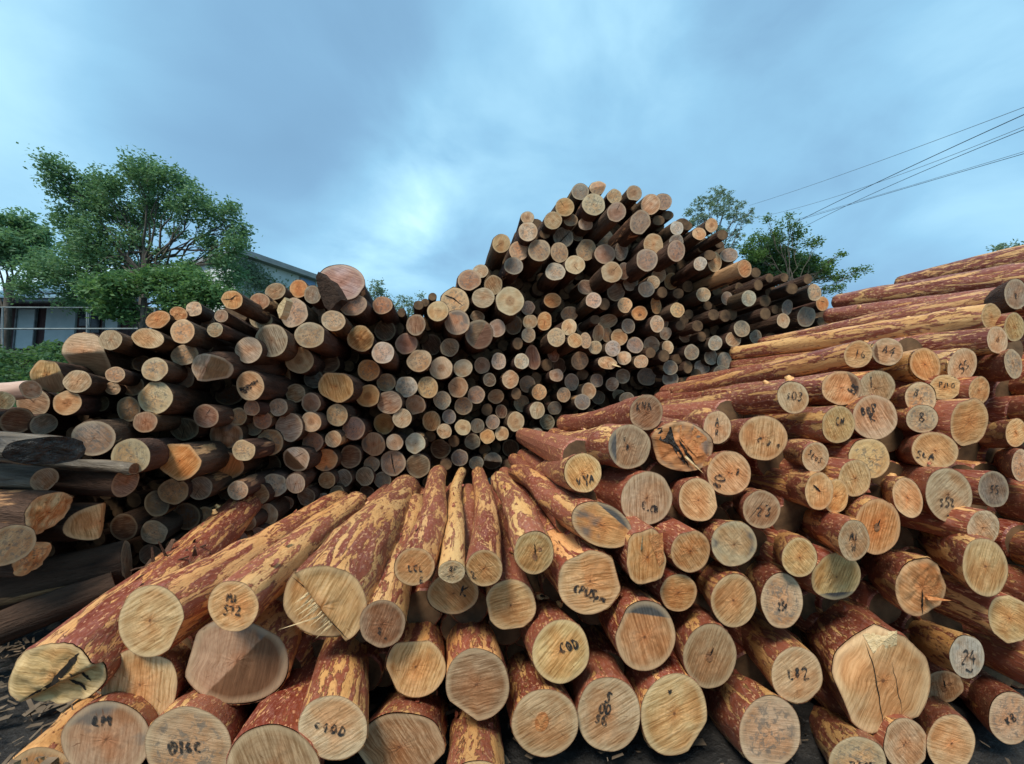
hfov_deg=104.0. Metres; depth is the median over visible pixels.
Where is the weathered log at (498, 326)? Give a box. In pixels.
[489,319,504,343]
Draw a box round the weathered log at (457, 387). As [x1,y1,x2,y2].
[448,376,467,401]
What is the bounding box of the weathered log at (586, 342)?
[568,332,590,354]
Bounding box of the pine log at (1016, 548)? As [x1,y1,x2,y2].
[1009,531,1023,565]
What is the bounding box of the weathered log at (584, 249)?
[567,239,595,263]
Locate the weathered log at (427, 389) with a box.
[417,376,437,402]
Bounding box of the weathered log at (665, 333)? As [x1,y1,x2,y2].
[641,327,671,341]
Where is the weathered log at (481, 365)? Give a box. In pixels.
[472,357,489,375]
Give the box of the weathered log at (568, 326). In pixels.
[548,319,576,337]
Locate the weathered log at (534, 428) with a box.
[526,426,542,430]
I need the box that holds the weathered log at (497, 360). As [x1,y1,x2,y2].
[489,352,505,372]
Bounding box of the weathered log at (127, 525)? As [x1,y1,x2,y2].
[110,506,153,539]
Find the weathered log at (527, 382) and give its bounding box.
[515,375,534,392]
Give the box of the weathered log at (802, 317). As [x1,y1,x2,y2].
[769,306,815,333]
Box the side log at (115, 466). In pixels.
[35,459,139,474]
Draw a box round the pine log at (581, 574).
[496,493,620,614]
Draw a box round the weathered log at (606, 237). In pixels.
[596,231,612,247]
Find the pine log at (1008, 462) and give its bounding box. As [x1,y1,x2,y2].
[993,448,1023,481]
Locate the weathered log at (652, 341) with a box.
[641,336,659,351]
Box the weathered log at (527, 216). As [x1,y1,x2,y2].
[515,211,533,236]
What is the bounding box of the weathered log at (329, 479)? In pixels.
[318,466,342,488]
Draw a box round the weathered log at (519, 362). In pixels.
[506,353,528,372]
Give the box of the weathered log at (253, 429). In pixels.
[247,422,263,435]
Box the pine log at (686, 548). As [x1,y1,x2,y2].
[651,515,709,572]
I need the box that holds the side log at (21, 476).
[0,463,58,489]
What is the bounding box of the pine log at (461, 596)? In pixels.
[426,483,479,614]
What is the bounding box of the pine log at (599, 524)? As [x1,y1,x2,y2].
[508,464,631,547]
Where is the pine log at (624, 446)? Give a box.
[558,424,650,468]
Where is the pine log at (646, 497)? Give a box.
[594,467,672,524]
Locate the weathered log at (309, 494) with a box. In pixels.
[297,481,325,505]
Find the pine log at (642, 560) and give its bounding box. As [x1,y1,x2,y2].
[597,498,665,583]
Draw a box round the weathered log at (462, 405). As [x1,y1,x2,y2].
[450,397,472,414]
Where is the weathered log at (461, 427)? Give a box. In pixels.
[452,419,470,434]
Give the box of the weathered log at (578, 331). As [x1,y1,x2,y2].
[575,322,587,334]
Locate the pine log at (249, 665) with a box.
[185,599,301,704]
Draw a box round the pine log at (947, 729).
[912,696,974,763]
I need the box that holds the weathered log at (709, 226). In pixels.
[683,218,717,238]
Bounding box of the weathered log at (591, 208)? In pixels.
[574,193,604,227]
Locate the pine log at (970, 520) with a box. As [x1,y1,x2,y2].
[882,498,999,540]
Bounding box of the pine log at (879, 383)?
[654,370,895,402]
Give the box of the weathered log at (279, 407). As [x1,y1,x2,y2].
[269,398,306,416]
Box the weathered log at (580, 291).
[568,280,592,304]
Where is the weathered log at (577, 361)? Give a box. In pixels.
[562,351,588,373]
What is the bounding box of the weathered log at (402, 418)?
[392,408,413,428]
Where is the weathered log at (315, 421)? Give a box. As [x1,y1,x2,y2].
[302,411,334,431]
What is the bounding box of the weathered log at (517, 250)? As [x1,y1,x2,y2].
[505,241,527,262]
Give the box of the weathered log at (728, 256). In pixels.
[718,248,737,269]
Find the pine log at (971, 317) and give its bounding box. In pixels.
[729,303,1000,359]
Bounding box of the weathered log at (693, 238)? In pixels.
[683,228,705,252]
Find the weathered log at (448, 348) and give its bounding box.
[439,338,458,359]
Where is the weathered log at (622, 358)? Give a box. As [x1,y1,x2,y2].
[612,351,630,365]
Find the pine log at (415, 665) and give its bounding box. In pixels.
[385,621,445,697]
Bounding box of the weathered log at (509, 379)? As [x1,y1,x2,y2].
[491,370,518,389]
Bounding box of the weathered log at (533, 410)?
[520,402,544,419]
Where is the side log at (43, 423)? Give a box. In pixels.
[22,413,57,433]
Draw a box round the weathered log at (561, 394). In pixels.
[548,387,570,402]
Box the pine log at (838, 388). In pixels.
[702,371,860,405]
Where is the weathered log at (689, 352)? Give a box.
[669,344,698,360]
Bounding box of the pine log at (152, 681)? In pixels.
[101,642,190,723]
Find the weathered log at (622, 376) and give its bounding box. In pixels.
[603,369,629,383]
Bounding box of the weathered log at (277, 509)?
[261,496,291,523]
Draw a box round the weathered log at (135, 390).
[125,378,151,395]
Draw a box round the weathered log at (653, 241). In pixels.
[619,233,662,263]
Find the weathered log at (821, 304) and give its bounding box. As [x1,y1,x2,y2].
[792,296,828,312]
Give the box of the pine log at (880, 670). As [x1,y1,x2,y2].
[800,598,930,733]
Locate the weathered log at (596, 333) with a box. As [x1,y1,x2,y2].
[586,324,603,341]
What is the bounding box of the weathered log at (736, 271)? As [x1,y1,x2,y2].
[690,259,751,292]
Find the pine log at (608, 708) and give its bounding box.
[568,640,639,751]
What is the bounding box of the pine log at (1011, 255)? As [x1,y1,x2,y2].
[894,245,1023,283]
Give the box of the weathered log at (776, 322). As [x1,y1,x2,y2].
[749,313,789,333]
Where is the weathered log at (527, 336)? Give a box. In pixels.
[518,327,534,348]
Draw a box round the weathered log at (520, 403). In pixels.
[513,395,528,411]
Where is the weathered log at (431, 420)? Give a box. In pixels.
[422,411,441,430]
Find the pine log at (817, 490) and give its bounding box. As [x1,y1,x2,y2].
[786,469,832,509]
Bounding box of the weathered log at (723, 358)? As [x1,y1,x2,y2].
[710,352,730,367]
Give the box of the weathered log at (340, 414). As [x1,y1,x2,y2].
[327,403,368,425]
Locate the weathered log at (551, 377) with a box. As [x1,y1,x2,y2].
[541,369,562,385]
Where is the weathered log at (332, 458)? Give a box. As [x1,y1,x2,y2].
[315,446,342,470]
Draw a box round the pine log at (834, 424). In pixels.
[765,405,854,443]
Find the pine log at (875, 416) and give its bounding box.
[841,394,897,439]
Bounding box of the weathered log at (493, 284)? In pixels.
[483,275,502,296]
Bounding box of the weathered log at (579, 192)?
[567,183,588,214]
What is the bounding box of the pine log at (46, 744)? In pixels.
[8,689,100,763]
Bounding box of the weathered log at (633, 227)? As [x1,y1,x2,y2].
[608,210,650,246]
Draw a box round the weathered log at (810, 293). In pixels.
[769,284,820,307]
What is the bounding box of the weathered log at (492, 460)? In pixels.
[481,451,501,469]
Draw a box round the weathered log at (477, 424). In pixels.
[470,417,483,432]
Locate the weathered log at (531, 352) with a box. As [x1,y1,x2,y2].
[520,345,540,371]
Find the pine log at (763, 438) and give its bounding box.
[719,416,787,460]
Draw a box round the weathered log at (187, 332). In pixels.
[170,319,235,349]
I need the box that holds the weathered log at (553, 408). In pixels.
[543,401,561,414]
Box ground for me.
[0,405,1023,763]
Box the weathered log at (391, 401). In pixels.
[377,390,407,413]
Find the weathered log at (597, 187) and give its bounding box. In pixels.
[588,181,605,195]
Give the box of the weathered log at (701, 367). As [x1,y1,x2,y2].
[691,360,709,373]
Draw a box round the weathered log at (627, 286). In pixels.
[620,280,637,295]
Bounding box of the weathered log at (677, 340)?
[668,334,690,345]
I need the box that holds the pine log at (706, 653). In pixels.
[669,603,736,687]
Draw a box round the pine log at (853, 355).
[670,340,871,392]
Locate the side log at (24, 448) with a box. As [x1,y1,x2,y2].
[0,431,85,464]
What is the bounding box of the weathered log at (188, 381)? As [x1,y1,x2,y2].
[177,366,211,391]
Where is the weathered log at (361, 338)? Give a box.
[347,325,377,359]
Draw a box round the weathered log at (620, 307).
[601,298,631,317]
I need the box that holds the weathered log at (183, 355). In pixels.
[170,345,209,366]
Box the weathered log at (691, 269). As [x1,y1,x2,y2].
[665,256,706,286]
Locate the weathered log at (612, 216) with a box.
[582,202,625,244]
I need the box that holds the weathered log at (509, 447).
[500,439,518,456]
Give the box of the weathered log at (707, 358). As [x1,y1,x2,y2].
[690,351,716,365]
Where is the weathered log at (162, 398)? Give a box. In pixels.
[138,382,212,414]
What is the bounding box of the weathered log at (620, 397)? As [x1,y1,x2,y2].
[609,392,633,404]
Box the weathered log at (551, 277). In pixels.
[537,262,565,294]
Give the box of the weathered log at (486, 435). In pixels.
[477,426,494,443]
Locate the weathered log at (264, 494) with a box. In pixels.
[253,483,289,503]
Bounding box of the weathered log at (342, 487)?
[330,483,354,492]
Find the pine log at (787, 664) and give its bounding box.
[741,611,822,703]
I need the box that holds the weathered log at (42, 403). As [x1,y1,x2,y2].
[16,389,60,415]
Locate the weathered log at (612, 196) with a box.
[601,189,621,214]
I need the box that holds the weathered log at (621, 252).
[612,243,627,262]
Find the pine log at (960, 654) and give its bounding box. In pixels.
[908,620,983,678]
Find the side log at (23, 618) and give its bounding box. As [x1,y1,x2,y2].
[0,572,114,645]
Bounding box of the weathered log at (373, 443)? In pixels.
[361,431,389,455]
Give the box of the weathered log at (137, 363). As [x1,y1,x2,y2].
[132,355,150,371]
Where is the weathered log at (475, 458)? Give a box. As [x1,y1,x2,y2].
[468,451,483,469]
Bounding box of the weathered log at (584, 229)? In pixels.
[571,219,592,236]
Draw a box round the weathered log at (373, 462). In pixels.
[364,453,382,471]
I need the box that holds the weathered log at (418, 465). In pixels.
[405,451,430,478]
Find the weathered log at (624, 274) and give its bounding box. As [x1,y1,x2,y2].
[616,262,627,283]
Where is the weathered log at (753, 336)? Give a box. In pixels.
[740,330,761,344]
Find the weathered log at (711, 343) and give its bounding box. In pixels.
[694,335,721,353]
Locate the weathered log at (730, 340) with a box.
[717,332,740,349]
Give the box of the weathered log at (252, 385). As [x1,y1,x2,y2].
[236,370,305,400]
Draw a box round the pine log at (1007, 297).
[984,278,1023,313]
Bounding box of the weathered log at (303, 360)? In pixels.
[285,347,324,375]
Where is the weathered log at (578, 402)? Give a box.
[560,394,589,411]
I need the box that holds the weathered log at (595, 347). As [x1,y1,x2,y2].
[583,341,601,356]
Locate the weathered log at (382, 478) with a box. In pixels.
[374,470,393,487]
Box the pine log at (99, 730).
[61,691,175,763]
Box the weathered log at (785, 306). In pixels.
[768,299,792,316]
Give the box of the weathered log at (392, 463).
[380,447,410,476]
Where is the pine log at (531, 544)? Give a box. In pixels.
[490,471,553,573]
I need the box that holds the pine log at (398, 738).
[358,686,448,763]
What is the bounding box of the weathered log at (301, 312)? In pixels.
[281,297,331,332]
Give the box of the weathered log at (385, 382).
[376,373,398,391]
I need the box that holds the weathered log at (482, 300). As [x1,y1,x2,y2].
[469,287,494,313]
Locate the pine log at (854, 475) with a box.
[779,457,870,496]
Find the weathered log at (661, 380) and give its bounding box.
[648,373,678,387]
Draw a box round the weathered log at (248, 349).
[235,336,289,370]
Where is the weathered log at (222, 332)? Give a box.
[207,322,248,343]
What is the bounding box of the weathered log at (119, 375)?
[105,367,143,385]
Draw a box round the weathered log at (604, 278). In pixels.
[589,261,622,294]
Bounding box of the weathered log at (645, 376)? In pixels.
[630,368,655,385]
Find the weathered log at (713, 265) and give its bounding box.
[688,252,721,282]
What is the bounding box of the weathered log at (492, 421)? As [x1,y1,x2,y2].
[478,414,499,429]
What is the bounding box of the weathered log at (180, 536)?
[166,530,188,546]
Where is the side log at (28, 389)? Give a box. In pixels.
[0,380,41,399]
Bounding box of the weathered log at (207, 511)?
[199,499,225,522]
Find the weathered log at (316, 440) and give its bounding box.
[302,430,329,451]
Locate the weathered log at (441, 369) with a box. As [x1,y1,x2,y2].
[429,356,453,382]
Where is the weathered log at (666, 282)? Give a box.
[658,273,675,291]
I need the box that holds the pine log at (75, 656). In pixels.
[8,494,262,703]
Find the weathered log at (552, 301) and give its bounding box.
[539,293,561,313]
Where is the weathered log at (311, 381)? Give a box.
[303,370,324,388]
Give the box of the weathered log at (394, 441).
[386,432,407,449]
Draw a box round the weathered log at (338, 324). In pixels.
[321,310,353,343]
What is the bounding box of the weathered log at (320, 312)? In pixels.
[311,306,325,324]
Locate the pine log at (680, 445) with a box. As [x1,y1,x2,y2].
[645,416,713,472]
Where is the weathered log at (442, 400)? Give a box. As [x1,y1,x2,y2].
[433,391,450,411]
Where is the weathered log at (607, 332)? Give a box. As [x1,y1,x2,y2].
[600,327,611,344]
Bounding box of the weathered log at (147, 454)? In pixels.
[111,437,191,474]
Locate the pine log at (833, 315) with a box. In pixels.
[823,287,1023,323]
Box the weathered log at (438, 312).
[427,301,448,332]
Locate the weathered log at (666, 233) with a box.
[658,221,682,242]
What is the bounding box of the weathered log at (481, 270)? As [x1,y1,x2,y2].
[473,264,487,286]
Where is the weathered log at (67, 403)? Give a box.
[53,390,109,415]
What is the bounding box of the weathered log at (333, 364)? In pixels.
[320,355,344,372]
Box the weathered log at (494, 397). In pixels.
[485,389,503,404]
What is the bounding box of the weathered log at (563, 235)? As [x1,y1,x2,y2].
[549,227,572,248]
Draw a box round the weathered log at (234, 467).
[209,449,268,478]
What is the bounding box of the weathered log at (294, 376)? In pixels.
[284,368,304,383]
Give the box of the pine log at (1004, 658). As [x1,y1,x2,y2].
[962,624,1023,684]
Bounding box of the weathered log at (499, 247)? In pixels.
[485,234,509,271]
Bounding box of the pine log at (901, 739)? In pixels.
[813,666,926,763]
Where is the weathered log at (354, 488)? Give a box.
[348,486,359,493]
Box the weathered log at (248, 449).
[232,437,283,460]
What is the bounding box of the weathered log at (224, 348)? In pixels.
[208,346,234,351]
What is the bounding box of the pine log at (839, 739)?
[809,702,886,763]
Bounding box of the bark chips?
[0,616,1010,763]
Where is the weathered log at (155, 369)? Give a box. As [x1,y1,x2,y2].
[141,357,194,384]
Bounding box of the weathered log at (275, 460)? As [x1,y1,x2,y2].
[261,454,283,470]
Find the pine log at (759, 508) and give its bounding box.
[732,487,780,528]
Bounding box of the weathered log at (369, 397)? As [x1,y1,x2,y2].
[356,384,384,407]
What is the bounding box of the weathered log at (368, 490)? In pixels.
[360,482,376,496]
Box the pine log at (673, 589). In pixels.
[642,562,696,610]
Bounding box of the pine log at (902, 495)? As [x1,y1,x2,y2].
[880,473,922,517]
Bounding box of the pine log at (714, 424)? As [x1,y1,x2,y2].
[682,408,731,444]
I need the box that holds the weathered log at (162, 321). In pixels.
[145,311,175,336]
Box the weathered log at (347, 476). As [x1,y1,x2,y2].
[337,465,363,486]
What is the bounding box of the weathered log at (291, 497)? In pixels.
[284,492,298,508]
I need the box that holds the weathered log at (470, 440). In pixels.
[461,432,479,449]
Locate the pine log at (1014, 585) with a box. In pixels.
[1001,564,1023,601]
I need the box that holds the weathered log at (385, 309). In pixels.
[373,296,401,325]
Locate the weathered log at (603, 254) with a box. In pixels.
[583,244,615,276]
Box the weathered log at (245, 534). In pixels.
[237,530,253,540]
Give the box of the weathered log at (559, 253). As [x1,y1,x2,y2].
[540,242,567,272]
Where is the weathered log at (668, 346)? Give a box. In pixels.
[658,341,673,353]
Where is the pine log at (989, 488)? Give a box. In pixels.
[901,465,1008,506]
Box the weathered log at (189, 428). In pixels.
[170,417,210,440]
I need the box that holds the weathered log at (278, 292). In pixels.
[265,283,295,303]
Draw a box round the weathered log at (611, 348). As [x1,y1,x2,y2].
[589,340,619,359]
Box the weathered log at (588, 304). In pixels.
[574,292,601,322]
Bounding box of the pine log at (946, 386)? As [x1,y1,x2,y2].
[894,375,959,399]
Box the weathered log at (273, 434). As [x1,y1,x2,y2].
[257,427,302,455]
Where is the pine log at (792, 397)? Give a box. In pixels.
[661,381,808,414]
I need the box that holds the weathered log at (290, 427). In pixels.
[275,413,307,441]
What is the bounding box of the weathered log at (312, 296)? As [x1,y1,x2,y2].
[304,285,342,313]
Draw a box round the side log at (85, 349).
[62,332,140,376]
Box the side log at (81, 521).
[36,502,105,541]
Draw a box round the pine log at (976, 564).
[917,531,1007,596]
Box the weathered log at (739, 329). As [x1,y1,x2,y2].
[716,320,749,337]
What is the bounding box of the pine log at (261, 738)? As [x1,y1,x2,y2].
[226,656,324,763]
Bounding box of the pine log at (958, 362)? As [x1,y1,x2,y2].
[932,348,976,377]
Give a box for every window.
[15,309,34,348]
[79,312,85,325]
[90,315,100,332]
[104,317,117,327]
[301,278,314,285]
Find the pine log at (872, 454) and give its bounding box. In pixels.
[820,438,889,477]
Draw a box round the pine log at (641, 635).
[598,573,675,670]
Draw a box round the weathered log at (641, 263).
[626,249,657,282]
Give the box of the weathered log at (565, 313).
[554,306,577,325]
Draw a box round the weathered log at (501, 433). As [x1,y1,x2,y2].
[491,426,508,440]
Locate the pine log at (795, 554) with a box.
[773,529,817,576]
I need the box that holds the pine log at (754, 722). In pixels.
[701,669,800,763]
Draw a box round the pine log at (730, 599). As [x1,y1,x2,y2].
[692,560,756,626]
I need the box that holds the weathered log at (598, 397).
[590,390,604,404]
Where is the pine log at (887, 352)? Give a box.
[842,338,902,370]
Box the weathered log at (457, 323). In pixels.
[442,310,469,343]
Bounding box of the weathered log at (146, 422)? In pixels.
[133,411,192,432]
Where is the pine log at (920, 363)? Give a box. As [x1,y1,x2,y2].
[883,348,940,381]
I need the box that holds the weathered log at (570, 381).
[557,373,578,390]
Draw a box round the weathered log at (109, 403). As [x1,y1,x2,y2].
[99,396,123,411]
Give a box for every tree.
[0,142,262,330]
[0,205,67,351]
[67,257,236,328]
[366,279,395,307]
[392,290,425,317]
[682,185,758,249]
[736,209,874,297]
[745,229,839,286]
[986,239,1023,251]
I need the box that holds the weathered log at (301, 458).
[283,445,322,470]
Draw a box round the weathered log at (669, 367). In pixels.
[644,360,677,374]
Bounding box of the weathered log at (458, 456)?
[449,448,467,465]
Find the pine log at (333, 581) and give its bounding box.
[282,474,421,641]
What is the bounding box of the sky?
[0,0,1023,316]
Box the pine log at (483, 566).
[465,466,502,585]
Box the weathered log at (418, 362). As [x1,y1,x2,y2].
[406,350,431,375]
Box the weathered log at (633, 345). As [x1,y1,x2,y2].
[620,336,643,354]
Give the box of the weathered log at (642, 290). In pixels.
[623,281,654,303]
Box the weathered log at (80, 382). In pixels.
[62,370,127,396]
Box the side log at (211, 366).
[191,351,286,381]
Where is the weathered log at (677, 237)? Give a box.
[663,234,683,246]
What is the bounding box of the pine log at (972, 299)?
[758,288,1022,342]
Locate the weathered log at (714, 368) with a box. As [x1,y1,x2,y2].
[707,365,727,372]
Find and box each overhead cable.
[749,107,1023,205]
[751,126,1023,218]
[781,114,1023,229]
[797,154,1021,220]
[799,152,1021,218]
[806,130,1022,225]
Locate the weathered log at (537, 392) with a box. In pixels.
[523,384,546,399]
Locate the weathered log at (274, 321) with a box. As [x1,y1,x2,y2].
[249,314,292,333]
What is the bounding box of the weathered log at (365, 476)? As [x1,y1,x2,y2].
[356,466,379,485]
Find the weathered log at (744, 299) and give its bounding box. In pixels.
[717,290,755,311]
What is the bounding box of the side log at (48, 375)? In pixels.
[29,360,94,392]
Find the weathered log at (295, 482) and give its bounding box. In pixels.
[285,467,320,492]
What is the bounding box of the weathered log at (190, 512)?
[173,494,219,530]
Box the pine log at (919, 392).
[890,381,935,407]
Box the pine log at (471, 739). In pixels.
[447,708,504,763]
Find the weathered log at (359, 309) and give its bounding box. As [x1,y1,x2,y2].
[340,295,380,326]
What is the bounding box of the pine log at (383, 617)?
[360,493,422,647]
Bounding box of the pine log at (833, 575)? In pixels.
[755,528,860,599]
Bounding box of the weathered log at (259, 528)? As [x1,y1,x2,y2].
[253,509,293,534]
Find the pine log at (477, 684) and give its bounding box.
[446,617,509,720]
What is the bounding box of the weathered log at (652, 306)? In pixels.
[639,298,660,319]
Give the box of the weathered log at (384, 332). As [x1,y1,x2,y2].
[374,321,398,344]
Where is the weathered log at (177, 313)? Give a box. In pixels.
[170,306,200,324]
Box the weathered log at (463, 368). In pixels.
[453,359,472,379]
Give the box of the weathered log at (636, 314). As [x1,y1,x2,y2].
[617,306,647,323]
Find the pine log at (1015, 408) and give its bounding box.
[1004,395,1023,421]
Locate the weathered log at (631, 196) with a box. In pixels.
[620,185,641,212]
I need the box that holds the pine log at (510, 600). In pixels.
[485,515,536,629]
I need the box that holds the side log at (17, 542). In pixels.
[0,522,36,565]
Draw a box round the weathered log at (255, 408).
[244,400,287,415]
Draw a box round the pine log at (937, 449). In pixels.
[895,431,958,466]
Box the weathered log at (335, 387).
[318,372,368,403]
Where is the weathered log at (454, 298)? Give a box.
[440,286,468,313]
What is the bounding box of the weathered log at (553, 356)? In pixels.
[542,350,558,362]
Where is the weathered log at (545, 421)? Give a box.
[534,414,554,428]
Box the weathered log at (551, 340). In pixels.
[535,328,564,356]
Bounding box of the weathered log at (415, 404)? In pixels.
[405,394,433,414]
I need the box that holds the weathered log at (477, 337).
[461,319,492,356]
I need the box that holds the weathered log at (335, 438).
[325,429,351,447]
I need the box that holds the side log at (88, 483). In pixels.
[0,462,139,496]
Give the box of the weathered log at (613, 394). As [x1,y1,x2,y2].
[605,389,623,398]
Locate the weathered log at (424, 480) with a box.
[422,474,428,486]
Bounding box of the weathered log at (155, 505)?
[144,490,191,516]
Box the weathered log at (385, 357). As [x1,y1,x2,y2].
[372,342,401,374]
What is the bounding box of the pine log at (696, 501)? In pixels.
[669,476,716,521]
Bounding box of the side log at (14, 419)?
[0,407,33,432]
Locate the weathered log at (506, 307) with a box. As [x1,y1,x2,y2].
[489,286,524,324]
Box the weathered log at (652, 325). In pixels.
[627,315,663,338]
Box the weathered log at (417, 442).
[405,430,433,453]
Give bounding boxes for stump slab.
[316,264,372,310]
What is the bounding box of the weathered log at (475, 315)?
[469,310,484,321]
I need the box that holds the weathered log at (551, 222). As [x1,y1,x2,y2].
[537,211,561,241]
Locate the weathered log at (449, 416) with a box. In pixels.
[442,409,455,424]
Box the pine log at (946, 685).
[927,659,963,701]
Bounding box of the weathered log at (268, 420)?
[253,412,279,428]
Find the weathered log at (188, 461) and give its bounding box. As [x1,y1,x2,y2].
[159,440,231,481]
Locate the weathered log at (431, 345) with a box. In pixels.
[421,334,441,355]
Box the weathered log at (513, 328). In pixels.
[504,316,521,339]
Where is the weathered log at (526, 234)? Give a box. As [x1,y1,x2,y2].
[514,222,537,245]
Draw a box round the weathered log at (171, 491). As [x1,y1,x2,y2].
[157,473,208,504]
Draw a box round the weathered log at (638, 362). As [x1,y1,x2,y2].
[605,355,647,371]
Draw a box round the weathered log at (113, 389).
[105,382,127,395]
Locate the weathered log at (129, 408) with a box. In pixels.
[117,396,144,421]
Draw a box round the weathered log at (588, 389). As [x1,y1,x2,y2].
[570,382,595,398]
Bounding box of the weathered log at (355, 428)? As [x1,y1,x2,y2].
[342,417,375,440]
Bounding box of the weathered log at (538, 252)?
[518,240,550,282]
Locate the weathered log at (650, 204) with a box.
[620,194,660,224]
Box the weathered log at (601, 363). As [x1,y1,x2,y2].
[584,356,619,372]
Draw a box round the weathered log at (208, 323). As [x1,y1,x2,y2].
[200,317,223,327]
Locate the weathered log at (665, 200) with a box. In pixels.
[650,193,671,218]
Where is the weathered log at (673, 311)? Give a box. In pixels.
[645,302,684,321]
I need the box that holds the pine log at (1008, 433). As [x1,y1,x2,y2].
[979,418,1023,447]
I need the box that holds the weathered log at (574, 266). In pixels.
[550,255,584,292]
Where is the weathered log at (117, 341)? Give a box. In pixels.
[98,330,160,357]
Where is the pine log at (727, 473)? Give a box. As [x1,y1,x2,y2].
[691,451,750,495]
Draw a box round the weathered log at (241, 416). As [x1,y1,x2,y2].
[232,407,252,425]
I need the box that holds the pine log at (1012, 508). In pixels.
[994,484,1023,522]
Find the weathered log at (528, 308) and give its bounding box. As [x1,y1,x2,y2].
[520,301,534,315]
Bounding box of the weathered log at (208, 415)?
[193,404,243,427]
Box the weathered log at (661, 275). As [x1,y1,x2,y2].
[638,270,665,282]
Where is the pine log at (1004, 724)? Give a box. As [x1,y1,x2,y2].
[959,669,1023,744]
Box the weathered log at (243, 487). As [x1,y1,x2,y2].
[227,467,278,499]
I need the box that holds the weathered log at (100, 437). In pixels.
[71,418,150,455]
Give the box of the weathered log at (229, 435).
[209,423,257,448]
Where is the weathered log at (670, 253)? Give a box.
[643,240,684,276]
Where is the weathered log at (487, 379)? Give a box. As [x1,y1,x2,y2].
[478,372,495,386]
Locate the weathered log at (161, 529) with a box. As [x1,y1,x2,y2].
[140,511,183,543]
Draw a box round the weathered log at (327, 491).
[318,489,329,498]
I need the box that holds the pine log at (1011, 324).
[985,312,1023,341]
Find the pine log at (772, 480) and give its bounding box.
[748,468,847,512]
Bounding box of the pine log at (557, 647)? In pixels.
[519,592,588,683]
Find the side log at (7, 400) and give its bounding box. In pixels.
[0,391,15,409]
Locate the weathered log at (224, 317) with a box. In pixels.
[214,309,257,337]
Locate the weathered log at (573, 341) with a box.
[556,333,581,357]
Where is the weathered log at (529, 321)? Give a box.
[517,315,537,335]
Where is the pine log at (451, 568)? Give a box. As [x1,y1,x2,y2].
[438,467,465,582]
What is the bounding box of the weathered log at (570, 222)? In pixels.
[559,214,577,229]
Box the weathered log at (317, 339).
[294,322,350,360]
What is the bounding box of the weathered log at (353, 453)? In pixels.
[341,440,365,468]
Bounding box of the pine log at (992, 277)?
[831,262,1023,307]
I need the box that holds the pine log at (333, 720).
[298,636,368,759]
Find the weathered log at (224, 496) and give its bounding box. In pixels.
[218,491,229,500]
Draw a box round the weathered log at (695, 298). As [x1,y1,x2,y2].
[678,288,710,309]
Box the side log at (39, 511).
[0,489,73,534]
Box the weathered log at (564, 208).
[551,198,573,220]
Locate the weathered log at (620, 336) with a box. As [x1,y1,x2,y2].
[609,329,627,345]
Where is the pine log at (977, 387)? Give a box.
[953,376,989,402]
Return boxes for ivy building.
[191,249,317,311]
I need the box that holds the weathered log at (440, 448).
[430,438,450,458]
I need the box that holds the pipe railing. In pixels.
[0,307,159,347]
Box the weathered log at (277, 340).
[255,324,314,367]
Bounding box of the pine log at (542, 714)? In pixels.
[505,650,578,756]
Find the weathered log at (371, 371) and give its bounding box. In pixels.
[358,360,384,383]
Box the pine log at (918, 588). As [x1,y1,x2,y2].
[859,548,950,615]
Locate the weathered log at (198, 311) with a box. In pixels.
[186,302,214,321]
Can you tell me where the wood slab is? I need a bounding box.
[277,297,292,319]
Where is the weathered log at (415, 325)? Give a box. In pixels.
[406,314,425,341]
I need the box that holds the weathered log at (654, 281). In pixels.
[638,276,659,288]
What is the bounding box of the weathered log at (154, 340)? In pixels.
[131,328,182,355]
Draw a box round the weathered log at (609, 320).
[588,314,617,329]
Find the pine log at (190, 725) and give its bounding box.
[145,687,253,763]
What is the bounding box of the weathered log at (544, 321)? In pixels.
[533,311,551,335]
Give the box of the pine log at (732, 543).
[694,518,756,566]
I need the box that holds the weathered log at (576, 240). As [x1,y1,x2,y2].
[568,232,582,249]
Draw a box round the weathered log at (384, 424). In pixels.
[374,413,395,434]
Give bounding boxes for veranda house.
[0,266,167,351]
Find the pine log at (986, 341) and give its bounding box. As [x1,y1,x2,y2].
[729,326,1007,368]
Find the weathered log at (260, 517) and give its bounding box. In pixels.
[245,508,267,530]
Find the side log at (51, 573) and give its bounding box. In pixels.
[0,540,131,609]
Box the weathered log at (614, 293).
[600,283,624,305]
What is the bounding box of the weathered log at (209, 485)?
[190,470,254,499]
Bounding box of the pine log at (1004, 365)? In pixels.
[973,349,1021,381]
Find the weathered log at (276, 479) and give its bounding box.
[265,465,300,496]
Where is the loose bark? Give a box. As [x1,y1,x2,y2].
[130,539,210,570]
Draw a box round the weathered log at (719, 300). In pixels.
[708,291,731,307]
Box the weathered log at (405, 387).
[395,376,417,397]
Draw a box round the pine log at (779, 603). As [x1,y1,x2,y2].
[745,561,802,627]
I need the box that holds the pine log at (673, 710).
[624,648,706,755]
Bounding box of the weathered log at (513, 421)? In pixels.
[499,411,523,431]
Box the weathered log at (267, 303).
[250,293,278,315]
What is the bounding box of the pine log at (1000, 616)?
[895,569,1023,642]
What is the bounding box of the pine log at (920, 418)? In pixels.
[896,404,937,432]
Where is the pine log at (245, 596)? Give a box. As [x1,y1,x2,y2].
[208,491,367,631]
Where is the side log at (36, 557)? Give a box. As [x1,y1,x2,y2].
[0,541,51,576]
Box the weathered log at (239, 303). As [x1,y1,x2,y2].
[221,290,291,330]
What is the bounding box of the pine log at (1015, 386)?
[1008,370,1023,395]
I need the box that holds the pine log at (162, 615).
[118,490,347,656]
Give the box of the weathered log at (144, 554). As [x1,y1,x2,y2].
[139,536,174,564]
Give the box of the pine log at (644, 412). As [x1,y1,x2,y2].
[556,394,662,430]
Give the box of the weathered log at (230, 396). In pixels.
[215,384,246,404]
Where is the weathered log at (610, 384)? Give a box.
[596,377,618,392]

